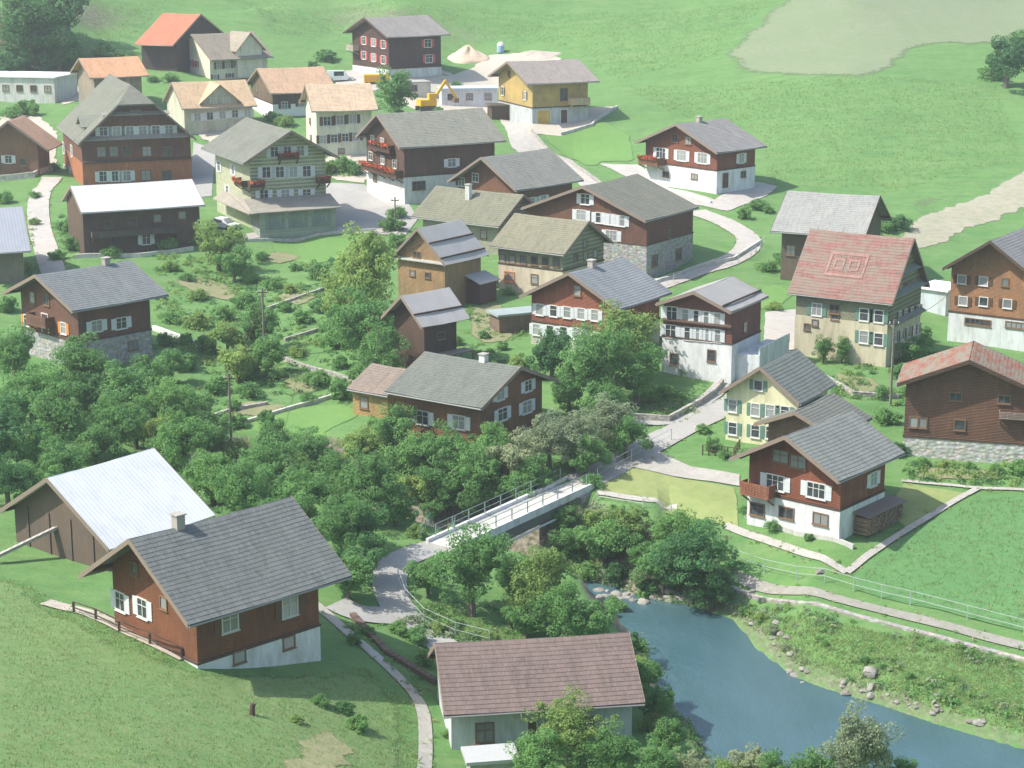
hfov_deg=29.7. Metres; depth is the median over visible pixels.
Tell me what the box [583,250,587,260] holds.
window
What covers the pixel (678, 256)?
window
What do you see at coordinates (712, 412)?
road
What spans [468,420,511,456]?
tree
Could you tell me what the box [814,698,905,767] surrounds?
tree
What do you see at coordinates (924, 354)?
bush
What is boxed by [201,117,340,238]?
house
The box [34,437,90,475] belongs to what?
tree
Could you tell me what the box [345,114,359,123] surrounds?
window
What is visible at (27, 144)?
house
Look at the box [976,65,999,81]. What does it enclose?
bush
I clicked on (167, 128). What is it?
window
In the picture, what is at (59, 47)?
tree
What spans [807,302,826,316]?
window
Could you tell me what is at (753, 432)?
window
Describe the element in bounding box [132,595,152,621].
window
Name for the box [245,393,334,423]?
stone wall
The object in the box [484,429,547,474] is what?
tree
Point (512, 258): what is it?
window
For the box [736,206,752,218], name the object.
bush
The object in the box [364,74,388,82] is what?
container
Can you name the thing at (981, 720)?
boulder
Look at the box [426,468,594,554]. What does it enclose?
bridge
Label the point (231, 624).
window
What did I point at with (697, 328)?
window
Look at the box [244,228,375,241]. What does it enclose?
stone wall
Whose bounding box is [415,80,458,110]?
excavator
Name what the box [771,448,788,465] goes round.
window
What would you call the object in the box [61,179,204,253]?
barn
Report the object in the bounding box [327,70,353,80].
parked van
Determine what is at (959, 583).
meadow
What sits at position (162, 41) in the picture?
barn
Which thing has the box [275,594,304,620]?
window
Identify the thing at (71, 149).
window
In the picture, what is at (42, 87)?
building
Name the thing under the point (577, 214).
window
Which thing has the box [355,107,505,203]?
house
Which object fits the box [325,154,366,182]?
yard
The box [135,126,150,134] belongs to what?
window
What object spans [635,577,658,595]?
bush
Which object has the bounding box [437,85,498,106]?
site hut
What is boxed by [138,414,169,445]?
tree
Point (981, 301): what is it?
window
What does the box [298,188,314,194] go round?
window
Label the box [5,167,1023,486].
garden plants
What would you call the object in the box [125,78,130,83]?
window
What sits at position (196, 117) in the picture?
window
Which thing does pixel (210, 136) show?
yard
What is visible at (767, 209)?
bush
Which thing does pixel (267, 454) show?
tree
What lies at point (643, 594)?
bush
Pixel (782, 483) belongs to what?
window
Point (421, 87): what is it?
garage building
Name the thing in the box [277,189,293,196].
window
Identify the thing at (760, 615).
bush
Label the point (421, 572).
tree
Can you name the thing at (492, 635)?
bush
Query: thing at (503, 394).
window
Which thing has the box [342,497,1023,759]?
bank plants
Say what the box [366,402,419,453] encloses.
tree
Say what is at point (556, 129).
yard
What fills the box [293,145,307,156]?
window
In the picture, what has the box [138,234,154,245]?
window
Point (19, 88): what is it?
window
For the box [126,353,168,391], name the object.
tree
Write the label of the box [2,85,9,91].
window
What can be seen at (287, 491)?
tree
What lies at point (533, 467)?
tree
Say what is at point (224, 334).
tree
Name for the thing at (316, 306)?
bush
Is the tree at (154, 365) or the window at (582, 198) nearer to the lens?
the tree at (154, 365)
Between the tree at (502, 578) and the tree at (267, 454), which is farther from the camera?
the tree at (267, 454)
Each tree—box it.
[0,0,77,70]
[0,45,34,70]
[0,321,35,381]
[0,358,78,423]
[0,388,43,464]
[0,390,36,430]
[0,449,36,503]
[6,427,62,471]
[13,0,68,24]
[17,459,60,494]
[23,18,88,71]
[28,379,95,450]
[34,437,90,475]
[39,366,70,401]
[49,330,121,403]
[51,0,90,31]
[69,373,109,420]
[72,423,128,466]
[73,389,150,459]
[88,358,153,424]
[110,395,155,449]
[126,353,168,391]
[127,375,194,424]
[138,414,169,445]
[144,404,220,475]
[149,421,180,465]
[151,348,191,384]
[165,404,204,427]
[181,449,239,505]
[182,390,213,421]
[192,462,234,505]
[193,218,247,270]
[195,411,230,453]
[203,319,245,350]
[206,458,276,514]
[211,437,257,463]
[212,243,253,282]
[215,343,258,383]
[234,301,280,348]
[237,429,305,482]
[247,335,289,376]
[253,463,301,505]
[254,418,287,447]
[258,486,309,508]
[273,463,339,518]
[274,425,329,462]
[277,452,308,482]
[300,448,357,504]
[303,445,333,479]
[310,492,372,560]
[316,220,400,316]
[318,285,394,358]
[320,285,368,320]
[327,448,399,524]
[328,480,367,507]
[330,422,396,461]
[332,531,388,582]
[334,549,375,598]
[340,501,390,544]
[352,321,411,374]
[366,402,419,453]
[370,449,402,489]
[372,481,419,526]
[375,65,417,112]
[377,428,438,496]
[394,463,445,507]
[402,553,442,595]
[405,418,481,477]
[415,454,467,522]
[418,492,456,523]
[428,521,513,616]
[444,442,475,485]
[455,434,503,507]
[455,483,492,516]
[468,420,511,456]
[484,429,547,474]
[490,467,536,498]
[492,552,528,593]
[500,597,547,638]
[501,543,589,627]
[504,727,583,767]
[515,407,579,470]
[519,453,553,489]
[519,683,619,767]
[525,328,571,376]
[534,580,592,636]
[537,405,610,467]
[545,504,582,531]
[545,526,586,564]
[550,367,590,411]
[554,318,634,408]
[563,433,613,475]
[572,516,627,568]
[575,599,619,634]
[576,298,662,385]
[577,719,642,767]
[579,380,629,419]
[585,391,638,450]
[602,505,649,552]
[604,414,653,458]
[605,341,667,406]
[622,531,666,564]
[629,540,685,595]
[629,737,686,767]
[636,658,665,692]
[638,684,674,715]
[645,716,689,750]
[646,515,739,605]
[647,508,712,553]
[670,749,711,767]
[681,562,743,612]
[712,755,747,767]
[726,741,768,767]
[755,747,805,767]
[789,746,846,767]
[811,334,834,362]
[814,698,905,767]
[834,335,850,363]
[873,755,918,767]
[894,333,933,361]
[984,34,1023,88]
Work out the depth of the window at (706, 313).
180.20 m
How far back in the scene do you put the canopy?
113.89 m
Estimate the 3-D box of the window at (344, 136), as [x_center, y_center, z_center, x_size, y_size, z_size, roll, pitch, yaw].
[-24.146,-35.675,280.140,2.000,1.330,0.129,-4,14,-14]
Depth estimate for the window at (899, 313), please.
186.55 m
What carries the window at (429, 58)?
in the house at (406, 43)
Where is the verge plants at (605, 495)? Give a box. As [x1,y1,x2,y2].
[25,177,1023,767]
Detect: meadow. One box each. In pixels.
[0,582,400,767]
[854,494,1023,630]
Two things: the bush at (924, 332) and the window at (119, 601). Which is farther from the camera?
the bush at (924, 332)
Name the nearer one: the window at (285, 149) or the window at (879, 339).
the window at (879, 339)
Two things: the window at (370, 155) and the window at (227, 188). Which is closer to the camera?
the window at (227, 188)
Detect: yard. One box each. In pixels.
[0,114,57,173]
[198,131,224,141]
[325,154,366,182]
[326,598,394,623]
[333,70,391,90]
[402,53,561,112]
[523,106,613,135]
[600,163,776,210]
[764,309,795,349]
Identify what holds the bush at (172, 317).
on the ground at (636, 114)
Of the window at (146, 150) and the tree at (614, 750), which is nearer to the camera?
the tree at (614, 750)
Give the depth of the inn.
265.68 m
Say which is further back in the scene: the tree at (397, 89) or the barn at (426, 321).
the tree at (397, 89)
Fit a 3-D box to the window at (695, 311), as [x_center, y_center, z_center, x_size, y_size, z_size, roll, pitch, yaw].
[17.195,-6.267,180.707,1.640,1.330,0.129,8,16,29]
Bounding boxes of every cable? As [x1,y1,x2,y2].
[231,293,261,372]
[263,245,419,290]
[895,265,975,322]
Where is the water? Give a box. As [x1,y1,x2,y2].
[583,578,1023,767]
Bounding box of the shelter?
[485,103,509,119]
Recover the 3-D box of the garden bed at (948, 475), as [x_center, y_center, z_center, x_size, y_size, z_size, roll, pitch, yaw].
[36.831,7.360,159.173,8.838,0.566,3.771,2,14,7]
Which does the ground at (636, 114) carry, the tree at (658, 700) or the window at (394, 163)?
the tree at (658, 700)
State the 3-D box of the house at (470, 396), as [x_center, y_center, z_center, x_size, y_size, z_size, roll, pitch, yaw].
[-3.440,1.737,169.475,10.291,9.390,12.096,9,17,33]
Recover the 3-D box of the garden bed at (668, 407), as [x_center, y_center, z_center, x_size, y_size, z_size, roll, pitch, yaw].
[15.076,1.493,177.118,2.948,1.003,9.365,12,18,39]
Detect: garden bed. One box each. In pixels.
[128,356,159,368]
[176,277,236,299]
[231,401,284,415]
[267,252,299,262]
[279,290,313,303]
[282,372,316,392]
[470,304,513,341]
[654,397,684,409]
[836,373,878,391]
[916,467,1000,479]
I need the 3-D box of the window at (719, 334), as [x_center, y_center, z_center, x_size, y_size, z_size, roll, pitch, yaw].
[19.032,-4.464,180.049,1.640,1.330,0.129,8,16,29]
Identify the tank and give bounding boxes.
[497,42,503,52]
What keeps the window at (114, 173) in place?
in the inn
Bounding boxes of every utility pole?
[223,373,234,443]
[257,288,267,337]
[391,197,398,217]
[889,319,899,405]
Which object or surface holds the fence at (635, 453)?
on the road at (712, 412)
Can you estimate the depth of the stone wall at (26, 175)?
271.94 m
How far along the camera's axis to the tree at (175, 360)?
182.24 m
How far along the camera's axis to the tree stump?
111.87 m
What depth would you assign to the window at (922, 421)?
162.04 m
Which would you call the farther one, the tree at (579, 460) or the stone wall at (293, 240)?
the stone wall at (293, 240)
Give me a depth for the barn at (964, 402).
161.06 m
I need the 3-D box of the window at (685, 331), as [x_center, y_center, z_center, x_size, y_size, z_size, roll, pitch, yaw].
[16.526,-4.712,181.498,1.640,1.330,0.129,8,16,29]
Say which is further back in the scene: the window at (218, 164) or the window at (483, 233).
the window at (218, 164)
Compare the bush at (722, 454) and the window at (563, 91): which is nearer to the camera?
the bush at (722, 454)
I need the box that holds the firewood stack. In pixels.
[852,494,907,535]
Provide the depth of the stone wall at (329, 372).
187.44 m
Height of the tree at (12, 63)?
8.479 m
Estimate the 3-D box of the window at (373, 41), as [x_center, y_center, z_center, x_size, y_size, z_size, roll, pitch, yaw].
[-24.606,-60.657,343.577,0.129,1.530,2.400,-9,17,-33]
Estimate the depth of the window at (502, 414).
165.60 m
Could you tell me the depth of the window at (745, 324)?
181.70 m
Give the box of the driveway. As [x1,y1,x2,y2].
[626,450,739,485]
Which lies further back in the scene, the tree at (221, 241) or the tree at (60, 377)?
the tree at (221, 241)
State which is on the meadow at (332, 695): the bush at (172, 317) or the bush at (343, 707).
the bush at (343, 707)
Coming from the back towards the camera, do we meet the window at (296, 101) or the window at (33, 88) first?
the window at (33, 88)
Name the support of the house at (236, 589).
on the ground at (636, 114)
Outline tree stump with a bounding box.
[249,703,255,715]
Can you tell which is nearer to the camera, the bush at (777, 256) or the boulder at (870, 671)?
the boulder at (870, 671)
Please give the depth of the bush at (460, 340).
192.27 m
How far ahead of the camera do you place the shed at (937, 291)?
207.11 m
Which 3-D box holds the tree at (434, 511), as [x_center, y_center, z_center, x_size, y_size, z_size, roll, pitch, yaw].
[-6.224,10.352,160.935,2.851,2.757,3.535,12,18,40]
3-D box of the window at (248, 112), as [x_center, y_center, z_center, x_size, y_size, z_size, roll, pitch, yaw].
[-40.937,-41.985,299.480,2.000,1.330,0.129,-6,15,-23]
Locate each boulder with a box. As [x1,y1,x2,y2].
[595,588,604,591]
[596,594,604,601]
[610,590,621,595]
[622,592,630,595]
[637,599,649,604]
[664,587,674,593]
[782,635,790,639]
[786,668,792,673]
[790,672,797,676]
[815,569,824,574]
[841,689,851,695]
[861,666,877,677]
[866,682,873,690]
[867,692,874,699]
[966,719,973,724]
[975,721,984,726]
[977,718,986,723]
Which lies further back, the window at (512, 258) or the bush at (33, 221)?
the bush at (33, 221)
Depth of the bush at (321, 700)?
117.48 m
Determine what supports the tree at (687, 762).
on the ground at (636, 114)
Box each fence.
[72,601,182,659]
[398,569,489,640]
[420,502,489,540]
[597,428,671,473]
[597,491,671,512]
[660,236,765,281]
[702,439,740,457]
[737,551,1023,634]
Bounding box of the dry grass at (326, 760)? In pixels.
[283,729,355,767]
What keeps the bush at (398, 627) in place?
on the ground at (636, 114)
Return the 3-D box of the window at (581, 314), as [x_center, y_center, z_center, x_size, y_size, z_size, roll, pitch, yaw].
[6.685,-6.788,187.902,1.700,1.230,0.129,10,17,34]
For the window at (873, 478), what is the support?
in the house at (826, 477)
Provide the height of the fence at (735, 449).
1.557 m
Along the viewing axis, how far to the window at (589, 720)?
119.13 m
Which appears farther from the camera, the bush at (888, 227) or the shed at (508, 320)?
the bush at (888, 227)
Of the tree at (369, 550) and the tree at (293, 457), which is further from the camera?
the tree at (293, 457)
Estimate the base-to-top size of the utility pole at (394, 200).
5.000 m
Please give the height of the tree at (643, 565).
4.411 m
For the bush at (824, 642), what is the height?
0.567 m
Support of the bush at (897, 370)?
on the ground at (636, 114)
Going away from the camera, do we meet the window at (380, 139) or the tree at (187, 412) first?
the tree at (187, 412)
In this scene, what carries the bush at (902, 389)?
on the ground at (636, 114)
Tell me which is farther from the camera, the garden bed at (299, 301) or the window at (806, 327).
the garden bed at (299, 301)
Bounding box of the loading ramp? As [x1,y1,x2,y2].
[0,527,57,556]
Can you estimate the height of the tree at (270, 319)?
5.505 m
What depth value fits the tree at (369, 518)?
142.42 m
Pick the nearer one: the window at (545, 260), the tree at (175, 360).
the tree at (175, 360)
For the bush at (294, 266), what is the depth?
224.89 m
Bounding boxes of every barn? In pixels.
[0,206,30,283]
[0,447,214,571]
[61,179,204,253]
[134,13,223,71]
[381,287,474,367]
[393,219,499,304]
[770,190,891,280]
[896,341,1023,462]
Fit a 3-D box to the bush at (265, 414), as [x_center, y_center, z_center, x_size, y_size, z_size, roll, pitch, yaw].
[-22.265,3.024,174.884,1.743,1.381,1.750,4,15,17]
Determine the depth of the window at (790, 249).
216.67 m
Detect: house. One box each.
[0,115,62,174]
[1,256,168,364]
[70,56,148,102]
[78,496,352,668]
[162,79,257,134]
[187,30,273,79]
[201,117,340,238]
[247,66,333,115]
[299,83,377,156]
[343,15,449,76]
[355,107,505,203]
[384,351,558,441]
[411,183,533,254]
[426,632,644,749]
[447,148,583,202]
[488,59,599,123]
[489,213,612,293]
[519,257,671,352]
[521,174,698,276]
[634,116,766,193]
[655,276,789,383]
[718,348,835,444]
[729,410,905,539]
[788,228,929,366]
[941,227,1023,351]
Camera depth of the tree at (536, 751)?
112.66 m
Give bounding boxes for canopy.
[461,743,518,767]
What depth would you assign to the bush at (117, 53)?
346.12 m
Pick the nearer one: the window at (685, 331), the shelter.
the window at (685, 331)
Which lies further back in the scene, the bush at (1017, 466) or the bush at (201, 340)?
the bush at (201, 340)
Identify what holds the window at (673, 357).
in the house at (710, 331)
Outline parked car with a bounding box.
[211,216,241,229]
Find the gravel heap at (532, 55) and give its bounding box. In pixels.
[500,50,561,59]
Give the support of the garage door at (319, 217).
in the house at (271, 181)
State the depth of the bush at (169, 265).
222.49 m
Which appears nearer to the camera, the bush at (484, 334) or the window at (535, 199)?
the bush at (484, 334)
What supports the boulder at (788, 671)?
on the ground at (636, 114)
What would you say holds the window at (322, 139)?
in the house at (338, 117)
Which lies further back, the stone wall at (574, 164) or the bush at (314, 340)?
the stone wall at (574, 164)
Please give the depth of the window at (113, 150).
264.50 m
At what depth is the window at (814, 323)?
187.65 m
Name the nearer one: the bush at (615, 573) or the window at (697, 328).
the bush at (615, 573)
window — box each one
[1,155,15,163]
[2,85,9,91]
[16,85,22,91]
[19,158,25,165]
[21,314,31,327]
[29,291,35,304]
[30,85,36,91]
[43,293,49,306]
[44,85,50,91]
[58,321,68,335]
[70,144,72,156]
[86,319,106,333]
[95,127,111,135]
[95,171,111,181]
[97,147,105,157]
[104,220,112,229]
[106,171,123,181]
[108,126,124,135]
[109,146,118,156]
[110,588,129,614]
[111,316,131,330]
[118,170,134,181]
[122,126,137,134]
[122,146,130,155]
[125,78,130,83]
[127,340,138,351]
[129,217,137,225]
[129,560,138,577]
[130,109,141,116]
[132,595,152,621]
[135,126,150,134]
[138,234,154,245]
[140,170,151,180]
[142,146,151,156]
[148,125,163,133]
[153,214,161,222]
[158,595,167,612]
[161,125,176,133]
[162,146,171,156]
[162,170,171,180]
[178,211,185,219]
[191,113,203,121]
[193,60,198,68]
[203,112,216,120]
[211,74,218,79]
[214,61,223,69]
[214,612,245,635]
[216,111,228,119]
[216,160,221,171]
[222,61,232,68]
[224,185,229,192]
[226,73,233,77]
[229,109,240,117]
[230,164,235,175]
[232,648,247,666]
[241,108,253,116]
[255,189,272,197]
[258,166,274,178]
[266,146,281,157]
[271,166,287,178]
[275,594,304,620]
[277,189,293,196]
[278,101,290,109]
[280,146,292,153]
[282,634,296,652]
[285,165,301,177]
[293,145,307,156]
[295,99,305,106]
[298,165,314,177]
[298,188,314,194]
[316,135,329,143]
[319,116,333,126]
[327,134,340,142]
[332,115,347,124]
[338,133,351,141]
[338,148,344,153]
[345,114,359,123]
[349,132,362,140]
[359,396,368,409]
[360,36,366,44]
[360,51,366,59]
[367,151,373,160]
[369,135,375,140]
[370,38,376,46]
[370,53,376,61]
[378,137,385,143]
[379,155,385,164]
[380,40,386,48]
[380,55,386,64]
[391,159,397,168]
[409,270,414,276]
[411,85,417,91]
[411,410,433,426]
[412,180,425,190]
[413,251,420,259]
[422,39,433,47]
[423,54,434,62]
[424,272,430,279]
[437,331,445,340]
[444,158,459,167]
[447,94,453,100]
[447,414,469,431]
[456,177,467,186]
[466,93,472,99]
[469,173,481,182]
[474,722,495,745]
[479,229,486,239]
[485,93,491,99]
[493,386,507,402]
[494,405,510,422]
[499,254,505,263]
[500,86,504,95]
[503,271,514,282]
[508,254,515,263]
[519,255,526,264]
[519,398,534,415]
[521,378,534,393]
[522,91,526,100]
[526,719,537,736]
[529,197,537,202]
[529,323,543,336]
[530,274,538,284]
[531,256,537,265]
[532,303,546,316]
[538,195,548,200]
[541,257,548,266]
[543,324,556,336]
[546,305,560,317]
[552,257,559,267]
[556,326,570,336]
[560,88,567,100]
[560,306,574,319]
[570,327,583,339]
[572,209,589,220]
[573,252,578,262]
[573,285,580,296]
[574,307,587,320]
[577,193,593,205]
[583,239,587,248]
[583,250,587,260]
[583,716,594,727]
[588,309,601,321]
[591,212,609,224]
[593,249,597,258]
[601,213,618,225]
[602,229,620,241]
[611,215,628,226]
[651,254,657,267]
[653,147,668,159]
[660,324,680,338]
[661,306,681,319]
[662,171,668,177]
[667,226,670,238]
[669,353,677,366]
[672,134,678,142]
[674,150,689,161]
[675,247,681,260]
[678,308,693,320]
[680,326,695,340]
[684,136,691,144]
[688,309,703,321]
[690,327,705,341]
[691,173,697,179]
[694,152,710,164]
[698,311,714,323]
[699,328,714,342]
[706,349,715,362]
[708,312,724,324]
[708,328,724,343]
[724,398,740,413]
[724,421,740,436]
[736,153,746,163]
[740,171,746,177]
[743,321,747,333]
[746,402,763,417]
[746,424,763,439]
[748,501,764,518]
[749,379,766,391]
[760,472,790,492]
[761,404,778,417]
[761,425,767,439]
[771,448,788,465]
[776,405,793,413]
[777,505,793,521]
[785,245,795,255]
[788,454,806,471]
[800,480,831,501]
[803,323,810,330]
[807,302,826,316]
[811,319,818,326]
[811,511,828,527]
[828,303,839,314]
[830,314,839,321]
[855,308,872,322]
[855,330,872,344]
[867,470,880,488]
[869,332,887,346]
[872,309,887,323]
[892,331,897,343]
[897,310,902,317]
[899,329,903,341]
[905,326,910,338]
[908,416,918,428]
[911,324,916,335]
[916,323,920,335]
[918,417,927,429]
[948,392,962,402]
[953,274,970,284]
[953,419,965,431]
[954,296,971,306]
[964,317,990,327]
[975,276,991,286]
[975,296,991,306]
[996,394,1010,404]
[998,298,1015,309]
[1000,278,1008,287]
[1004,321,1023,329]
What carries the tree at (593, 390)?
on the ground at (636, 114)
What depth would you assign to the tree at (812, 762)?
112.91 m
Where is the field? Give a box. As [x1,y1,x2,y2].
[728,0,1023,76]
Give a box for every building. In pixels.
[0,71,77,103]
[390,79,430,96]
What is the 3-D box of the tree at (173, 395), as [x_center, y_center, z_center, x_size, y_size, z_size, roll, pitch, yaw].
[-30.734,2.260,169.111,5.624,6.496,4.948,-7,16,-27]
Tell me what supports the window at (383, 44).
in the house at (406, 43)
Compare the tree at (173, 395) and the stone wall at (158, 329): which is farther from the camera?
the stone wall at (158, 329)
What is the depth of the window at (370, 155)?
260.53 m
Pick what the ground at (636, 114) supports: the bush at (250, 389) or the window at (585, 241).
the bush at (250, 389)
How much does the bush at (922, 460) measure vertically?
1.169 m
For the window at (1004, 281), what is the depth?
193.89 m
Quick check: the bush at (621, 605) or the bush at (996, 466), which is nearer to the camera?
the bush at (621, 605)
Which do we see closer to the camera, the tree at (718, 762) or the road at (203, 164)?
the tree at (718, 762)
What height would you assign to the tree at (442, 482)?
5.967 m
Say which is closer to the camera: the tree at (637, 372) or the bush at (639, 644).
the bush at (639, 644)
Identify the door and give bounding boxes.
[41,312,48,333]
[265,213,284,229]
[288,211,307,228]
[311,209,330,226]
[536,109,550,123]
[560,109,567,122]
[721,172,728,187]
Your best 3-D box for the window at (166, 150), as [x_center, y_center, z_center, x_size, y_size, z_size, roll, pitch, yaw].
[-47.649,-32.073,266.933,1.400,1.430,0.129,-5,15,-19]
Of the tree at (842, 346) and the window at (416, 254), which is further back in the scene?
the window at (416, 254)
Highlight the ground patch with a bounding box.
[61,90,78,104]
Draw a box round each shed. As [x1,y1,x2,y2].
[346,363,405,417]
[486,306,531,332]
[753,393,872,441]
[920,280,950,315]
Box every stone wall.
[0,165,52,180]
[74,246,193,258]
[152,325,198,346]
[198,401,267,422]
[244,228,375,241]
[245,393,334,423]
[266,287,324,307]
[280,356,352,381]
[283,328,318,341]
[350,612,436,684]
[531,129,601,182]
[560,105,617,134]
[634,378,723,420]
[639,167,711,202]
[655,240,760,281]
[730,585,1023,661]
[744,513,853,549]
[826,374,898,398]
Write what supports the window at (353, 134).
in the house at (338, 117)
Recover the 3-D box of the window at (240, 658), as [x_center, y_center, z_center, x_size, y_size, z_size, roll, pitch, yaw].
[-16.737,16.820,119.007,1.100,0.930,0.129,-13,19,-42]
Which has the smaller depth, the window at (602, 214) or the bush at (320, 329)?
the bush at (320, 329)
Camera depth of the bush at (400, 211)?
246.56 m
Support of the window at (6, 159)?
in the house at (27, 144)
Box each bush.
[0,104,24,117]
[0,190,13,202]
[0,296,19,312]
[12,99,39,114]
[24,262,33,269]
[27,217,41,224]
[28,191,41,197]
[47,249,66,260]
[49,162,61,170]
[50,217,67,231]
[59,235,79,250]
[89,39,116,55]
[100,245,122,259]
[112,49,125,56]
[146,75,160,81]
[156,332,174,345]
[157,236,182,249]
[157,311,182,323]
[160,72,179,81]
[161,260,179,272]
[175,353,197,370]
[176,332,192,344]
[178,271,196,280]
[179,311,212,331]
[183,288,210,299]
[187,232,201,245]
[191,333,217,352]
[203,375,232,396]
[214,304,235,320]
[226,413,247,429]
[227,399,241,411]
[228,291,261,310]
[233,381,265,397]
[240,269,258,284]
[241,366,263,378]
[255,251,270,260]
[255,409,274,422]
[259,276,282,288]
[263,111,281,121]
[265,368,290,378]
[273,114,294,125]
[275,300,292,312]
[283,283,298,293]
[284,345,306,357]
[288,263,302,271]
[289,714,304,724]
[292,309,313,324]
[296,368,329,386]
[299,390,317,401]
[305,262,329,280]
[307,61,319,66]
[308,299,327,313]
[310,336,324,346]
[310,693,331,708]
[312,48,336,62]
[315,321,334,331]
[317,325,355,347]
[320,277,337,290]
[325,161,335,173]
[328,378,352,399]
[329,155,352,174]
[331,355,348,370]
[335,699,355,715]
[342,713,368,734]
[345,160,363,175]
[345,364,365,377]
[346,632,361,644]
[358,625,375,633]
[378,216,406,231]
[385,205,407,217]
[387,620,407,637]
[388,233,405,247]
[403,625,429,646]
[404,523,426,538]
[413,649,433,666]
[430,621,448,633]
[440,728,448,737]
[448,617,462,626]
[450,80,463,85]
[456,334,464,346]
[477,330,491,338]
[482,630,498,640]
[495,341,508,350]
[501,286,515,295]
[509,355,527,366]
[566,559,598,580]
[578,472,604,488]
[582,507,606,528]
[597,561,631,587]
[605,595,628,611]
[630,632,648,653]
[634,711,667,732]
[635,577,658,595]
[635,654,651,668]
[637,589,650,598]
[654,384,674,399]
[695,423,712,433]
[704,436,722,451]
[716,450,731,458]
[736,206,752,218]
[737,506,746,514]
[738,605,749,615]
[744,198,771,209]
[753,259,779,271]
[755,611,769,622]
[762,205,775,213]
[763,518,780,530]
[764,301,782,309]
[766,625,777,635]
[772,251,780,265]
[778,643,790,651]
[803,533,815,540]
[820,639,829,646]
[858,655,871,663]
[871,406,903,426]
[874,385,897,397]
[880,220,896,233]
[888,362,905,379]
[891,213,913,232]
[894,441,910,458]
[898,385,905,395]
[904,672,914,679]
[914,456,931,467]
[919,326,932,340]
[922,350,938,356]
[937,459,949,467]
[962,461,976,469]
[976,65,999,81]
[989,463,1003,470]
[998,28,1023,44]
[1006,458,1023,476]
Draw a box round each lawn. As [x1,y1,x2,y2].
[240,403,356,448]
[272,235,353,263]
[543,121,632,164]
[599,467,737,525]
[758,284,791,308]
[896,483,963,526]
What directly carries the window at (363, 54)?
in the house at (406, 43)
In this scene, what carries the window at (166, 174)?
in the inn
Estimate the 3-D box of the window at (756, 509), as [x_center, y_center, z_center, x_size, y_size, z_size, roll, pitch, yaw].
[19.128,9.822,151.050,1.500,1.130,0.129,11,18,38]
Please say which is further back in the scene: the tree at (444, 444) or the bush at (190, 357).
the bush at (190, 357)
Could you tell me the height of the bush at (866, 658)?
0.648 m
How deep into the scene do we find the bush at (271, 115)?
303.87 m
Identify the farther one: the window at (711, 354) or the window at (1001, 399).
the window at (711, 354)
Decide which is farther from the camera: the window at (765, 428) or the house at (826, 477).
the window at (765, 428)
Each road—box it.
[192,142,214,196]
[326,183,416,234]
[372,541,456,648]
[497,101,595,185]
[564,394,726,484]
[655,209,760,287]
[729,570,1023,649]
[894,171,1023,247]
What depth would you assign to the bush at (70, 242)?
229.86 m
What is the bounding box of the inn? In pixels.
[57,74,196,184]
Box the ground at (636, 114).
[0,0,1023,767]
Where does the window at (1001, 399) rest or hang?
in the barn at (964, 402)
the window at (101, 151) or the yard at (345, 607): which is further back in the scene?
the window at (101, 151)
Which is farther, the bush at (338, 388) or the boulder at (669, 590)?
the bush at (338, 388)
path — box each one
[27,177,65,273]
[39,599,180,659]
[243,226,399,238]
[319,602,432,767]
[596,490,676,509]
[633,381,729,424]
[725,522,847,573]
[845,486,979,572]
[902,479,1023,489]
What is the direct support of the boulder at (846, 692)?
on the ground at (636, 114)
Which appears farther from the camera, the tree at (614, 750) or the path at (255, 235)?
the path at (255, 235)
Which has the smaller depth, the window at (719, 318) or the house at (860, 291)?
the window at (719, 318)
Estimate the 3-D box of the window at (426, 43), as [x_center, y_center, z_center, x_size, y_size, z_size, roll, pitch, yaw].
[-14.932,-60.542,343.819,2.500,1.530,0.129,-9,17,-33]
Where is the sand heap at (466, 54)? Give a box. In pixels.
[448,45,488,63]
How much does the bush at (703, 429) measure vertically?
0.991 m
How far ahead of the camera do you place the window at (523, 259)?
211.60 m
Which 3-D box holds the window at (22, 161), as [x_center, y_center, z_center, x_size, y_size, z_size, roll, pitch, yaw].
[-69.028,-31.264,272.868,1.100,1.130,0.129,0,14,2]
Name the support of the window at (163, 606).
in the house at (236, 589)
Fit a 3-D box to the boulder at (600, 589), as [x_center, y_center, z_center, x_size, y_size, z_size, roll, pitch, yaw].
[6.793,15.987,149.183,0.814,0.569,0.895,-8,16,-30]
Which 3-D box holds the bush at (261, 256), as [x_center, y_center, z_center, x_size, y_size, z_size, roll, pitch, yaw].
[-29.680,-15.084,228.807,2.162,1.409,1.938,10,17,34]
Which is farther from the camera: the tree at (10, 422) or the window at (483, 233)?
the window at (483, 233)
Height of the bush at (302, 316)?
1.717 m
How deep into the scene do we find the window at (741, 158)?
258.06 m
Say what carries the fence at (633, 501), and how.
on the ground at (636, 114)
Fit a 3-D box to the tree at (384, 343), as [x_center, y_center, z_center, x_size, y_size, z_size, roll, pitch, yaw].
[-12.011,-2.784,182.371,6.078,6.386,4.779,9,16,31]
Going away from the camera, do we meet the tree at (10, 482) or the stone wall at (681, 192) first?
the tree at (10, 482)
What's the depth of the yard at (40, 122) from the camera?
302.83 m
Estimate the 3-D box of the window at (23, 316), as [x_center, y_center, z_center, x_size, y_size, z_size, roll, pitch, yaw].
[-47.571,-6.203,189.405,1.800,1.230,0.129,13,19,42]
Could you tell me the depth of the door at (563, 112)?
302.66 m
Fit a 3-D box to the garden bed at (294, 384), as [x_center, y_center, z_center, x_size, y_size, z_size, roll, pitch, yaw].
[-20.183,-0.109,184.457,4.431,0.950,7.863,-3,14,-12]

